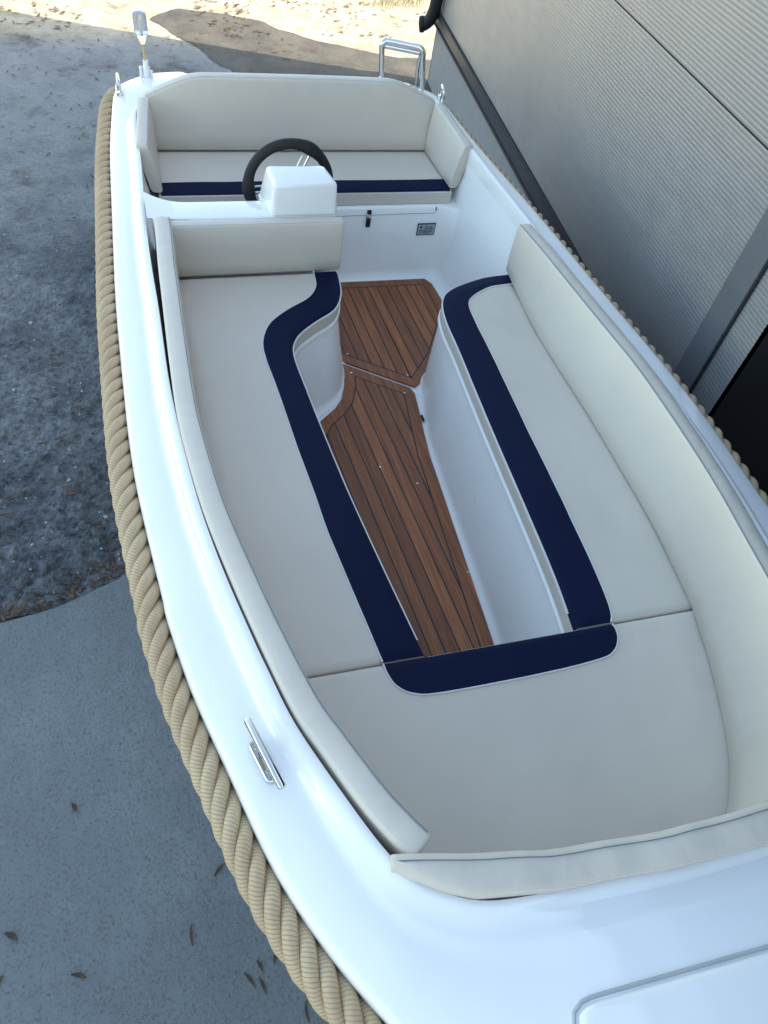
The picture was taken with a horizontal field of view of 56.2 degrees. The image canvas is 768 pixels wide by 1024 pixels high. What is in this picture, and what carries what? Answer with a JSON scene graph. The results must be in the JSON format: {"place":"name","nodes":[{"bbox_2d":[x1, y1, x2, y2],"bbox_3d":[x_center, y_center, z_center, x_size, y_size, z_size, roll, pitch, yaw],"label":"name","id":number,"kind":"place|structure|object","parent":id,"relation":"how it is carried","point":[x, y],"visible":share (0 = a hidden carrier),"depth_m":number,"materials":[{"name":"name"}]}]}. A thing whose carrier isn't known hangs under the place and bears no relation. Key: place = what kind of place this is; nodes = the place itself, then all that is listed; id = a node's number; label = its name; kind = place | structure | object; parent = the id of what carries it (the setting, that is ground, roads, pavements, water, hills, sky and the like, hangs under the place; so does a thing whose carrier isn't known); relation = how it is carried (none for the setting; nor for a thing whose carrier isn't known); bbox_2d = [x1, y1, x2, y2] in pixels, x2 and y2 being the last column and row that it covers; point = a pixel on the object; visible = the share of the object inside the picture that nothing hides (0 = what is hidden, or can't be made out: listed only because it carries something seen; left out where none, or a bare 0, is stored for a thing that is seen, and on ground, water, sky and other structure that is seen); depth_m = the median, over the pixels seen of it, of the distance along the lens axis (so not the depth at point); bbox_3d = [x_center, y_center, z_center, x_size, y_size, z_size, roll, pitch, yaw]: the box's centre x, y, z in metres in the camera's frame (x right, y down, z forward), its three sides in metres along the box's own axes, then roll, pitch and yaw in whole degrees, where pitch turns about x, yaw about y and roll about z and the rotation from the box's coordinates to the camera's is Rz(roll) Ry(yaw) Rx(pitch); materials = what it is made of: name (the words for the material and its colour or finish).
{"place":"outdoors","nodes":[
{"label":"outdoors","id":0,"kind":"place"},
{"bbox_2d":[0,131,147,620],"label":"broken asphalt","id":1,"kind":"structure","parent":0,"point":[29,295],"depth_m":3.90,"materials":[{"name":"grey asphalt"}]},
{"bbox_2d":[0,103,121,595],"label":"grit","id":2,"kind":"object","parent":1,"relation":"on","point":[69,449],"visible":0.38,"depth_m":3.87,"materials":[{"name":"grey gravel"}]},
{"bbox_2d":[0,575,328,1023],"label":"concrete slab","id":3,"kind":"structure","parent":0,"point":[112,888],"depth_m":2.54,"materials":[{"name":"grey concrete"}]},
{"bbox_2d":[4,932,17,940],"bbox_3d":[-1.217,1.387,2.353,0.050,0.005,0.018,24,52,8],"label":"fallen leaf","id":4,"kind":"object","parent":3,"relation":"on","point":[11,935],"visible":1,"depth_m":2.35,"materials":[{"name":"brown plant"}]},
{"bbox_2d":[71,803,76,811],"bbox_3d":[-1.124,1.073,2.614,0.016,0.004,0.037,-29,62,-28],"label":"fallen leaf","id":5,"kind":"object","parent":3,"relation":"on","point":[74,806],"visible":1,"depth_m":2.62,"materials":[{"name":"brown plant"}]},
{"bbox_2d":[71,972,86,977],"bbox_3d":[-0.981,1.491,2.315,0.053,0.005,0.014,12,52,-1],"label":"fallen leaf","id":6,"kind":"object","parent":3,"relation":"on","point":[79,975],"visible":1,"depth_m":2.31,"materials":[{"name":"brown plant"}]},
{"bbox_2d":[189,923,193,945],"bbox_3d":[-0.650,1.425,2.424,0.011,0.006,0.068,-8,55,-16],"label":"fallen leaf","id":7,"kind":"object","parent":3,"relation":"on","point":[191,934],"visible":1,"depth_m":2.43,"materials":[{"name":"brown plant"}]},
{"bbox_2d":[214,863,223,876],"bbox_3d":[-0.587,1.270,2.556,0.014,0.005,0.053,30,53,13],"label":"fallen leaf","id":8,"kind":"object","parent":3,"relation":"on","point":[219,868],"visible":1,"depth_m":2.56,"materials":[{"name":"brown plant"}]},
{"bbox_2d":[244,972,255,987],"bbox_3d":[-0.440,1.542,2.372,0.061,0.006,0.012,40,56,20],"label":"fallen leaf","id":9,"kind":"object","parent":3,"relation":"on","point":[250,979],"visible":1,"depth_m":2.37,"materials":[{"name":"brown plant"}]},
{"bbox_2d":[256,960,262,970],"bbox_3d":[-0.412,1.513,2.401,0.012,0.004,0.040,-27,61,-27],"label":"fallen leaf","id":10,"kind":"object","parent":3,"relation":"on","point":[260,965],"visible":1,"depth_m":2.40,"materials":[{"name":"brown plant"}]},
{"bbox_2d":[259,977,266,994],"bbox_3d":[-0.396,1.559,2.367,0.011,0.005,0.056,-22,59,-24],"label":"fallen leaf","id":11,"kind":"object","parent":3,"relation":"on","point":[263,985],"visible":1,"depth_m":2.37,"materials":[{"name":"brown plant"}]},
{"bbox_2d":[305,1001,309,1022],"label":"fallen leaf","id":12,"kind":"object","parent":3,"relation":"on","point":[306,1012],"visible":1,"depth_m":2.34,"materials":[{"name":"brown plant"}]},
{"bbox_2d":[94,10,767,1023],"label":"boat","id":13,"kind":"object","parent":3,"relation":"on","point":[352,926],"visible":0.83,"depth_m":1.96,"materials":[{"name":"plastic"}]},
{"bbox_2d":[136,97,162,192],"bbox_3d":[-1.098,-1.725,3.375,0.097,0.259,0.388,-3,53,-12],"label":"backrest pad","id":14,"kind":"object","parent":13,"relation":"attached to","point":[146,143],"visible":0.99,"depth_m":3.30,"materials":[{"name":"beige leather"}]},
{"bbox_2d":[171,217,343,276],"bbox_3d":[-0.527,-1.115,3.023,0.716,0.236,0.058,-8,55,-16],"label":"backrest pad","id":15,"kind":"object","parent":13,"relation":"attached to","point":[233,246],"visible":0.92,"depth_m":3.00,"materials":[{"name":"beige leather"}]},
{"bbox_2d":[143,72,434,150],"bbox_3d":[-0.448,-2.047,3.691,1.495,0.344,0.107,-8,55,-16],"label":"backrest pad","id":16,"kind":"object","parent":13,"relation":"attached to","point":[210,111],"visible":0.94,"depth_m":3.64,"materials":[{"name":"white leather"}]},
{"bbox_2d":[154,216,431,854],"bbox_3d":[-0.490,-0.159,2.196,0.239,0.383,2.523,-13,56,-20],"label":"backrest pad","id":17,"kind":"object","parent":13,"relation":"attached to","point":[392,824],"visible":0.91,"depth_m":1.72,"materials":[{"name":"white leather"}]},
{"bbox_2d":[179,270,423,678],"bbox_3d":[-0.309,-0.269,2.600,0.761,0.082,1.870,-8,55,-16],"label":"seat cushion","id":18,"kind":"object","parent":13,"relation":"on","point":[326,584],"visible":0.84,"depth_m":2.44,"materials":[{"name":"white leather"}]},
{"bbox_2d":[158,151,451,204],"bbox_3d":[-0.410,-1.735,3.719,1.490,0.081,0.423,-8,55,-16],"label":"seat cushion","id":19,"kind":"object","parent":13,"relation":"on","point":[383,177],"visible":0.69,"depth_m":3.69,"materials":[{"name":"beige leather"}]},
{"bbox_2d":[424,103,472,187],"bbox_3d":[0.328,-1.935,3.795,0.097,0.259,0.388,-14,56,-20],"label":"backrest pad","id":20,"kind":"object","parent":13,"relation":"attached to","point":[448,145],"visible":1,"depth_m":3.76,"materials":[{"name":"beige leather"}]},
{"bbox_2d":[308,611,729,852],"bbox_3d":[0.441,0.656,2.020,1.460,0.081,0.668,-8,55,-16],"label":"seat cushion","id":21,"kind":"object","parent":13,"relation":"on","point":[584,736],"visible":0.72,"depth_m":2.00,"materials":[{"name":"white leather"}]},
{"bbox_2d":[440,274,692,632],"bbox_3d":[0.624,-0.366,2.844,0.485,0.081,1.839,-5,54,-14],"label":"seat cushion","id":22,"kind":"object","parent":13,"relation":"on","point":[600,550],"visible":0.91,"depth_m":2.63,"materials":[{"name":"white leather"}]},
{"bbox_2d":[390,802,767,899],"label":"backrest pad","id":23,"kind":"object","parent":13,"relation":"attached to","point":[499,875],"visible":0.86,"depth_m":1.44,"materials":[{"name":"beige leather"}]},
{"bbox_2d":[506,224,767,813],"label":"backrest pad","id":24,"kind":"object","parent":13,"relation":"attached to","point":[712,540],"visible":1,"depth_m":2.39,"materials":[{"name":"white leather"}]},
{"bbox_2d":[0,0,767,622],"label":"ground","id":25,"kind":"structure","parent":0,"point":[72,80],"depth_m":6.57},
{"bbox_2d":[0,0,425,620],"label":"leaf litter","id":26,"kind":"object","parent":25,"relation":"on","point":[44,604],"visible":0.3,"depth_m":3.54,"materials":[{"name":"brown plant"}]},
{"bbox_2d":[150,9,431,92],"bbox_3d":[0.700,-4.182,7.048,5.918,0.001,2.112,1,52,-9],"label":"asphalt strip","id":27,"kind":"object","parent":25,"relation":"on","point":[234,54],"visible":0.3,"depth_m":6.99,"materials":[{"name":"grey asphalt"}]},
{"bbox_2d":[419,0,767,495],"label":"warehouse","id":28,"kind":"structure","parent":25,"relation":"on","point":[620,141],"depth_m":3.38,"materials":[{"name":"silver metal"}]},
{"bbox_2d":[711,333,767,495],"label":"doorway interior","id":29,"kind":"structure","parent":28,"relation":"in","point":[742,416],"depth_m":3.07,"materials":[{"name":"black"}]},
{"bbox_2d":[359,0,428,15],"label":"grass","id":30,"kind":"structure","parent":0,"point":[412,1],"depth_m":8.11,"materials":[{"name":"yellow plant"}]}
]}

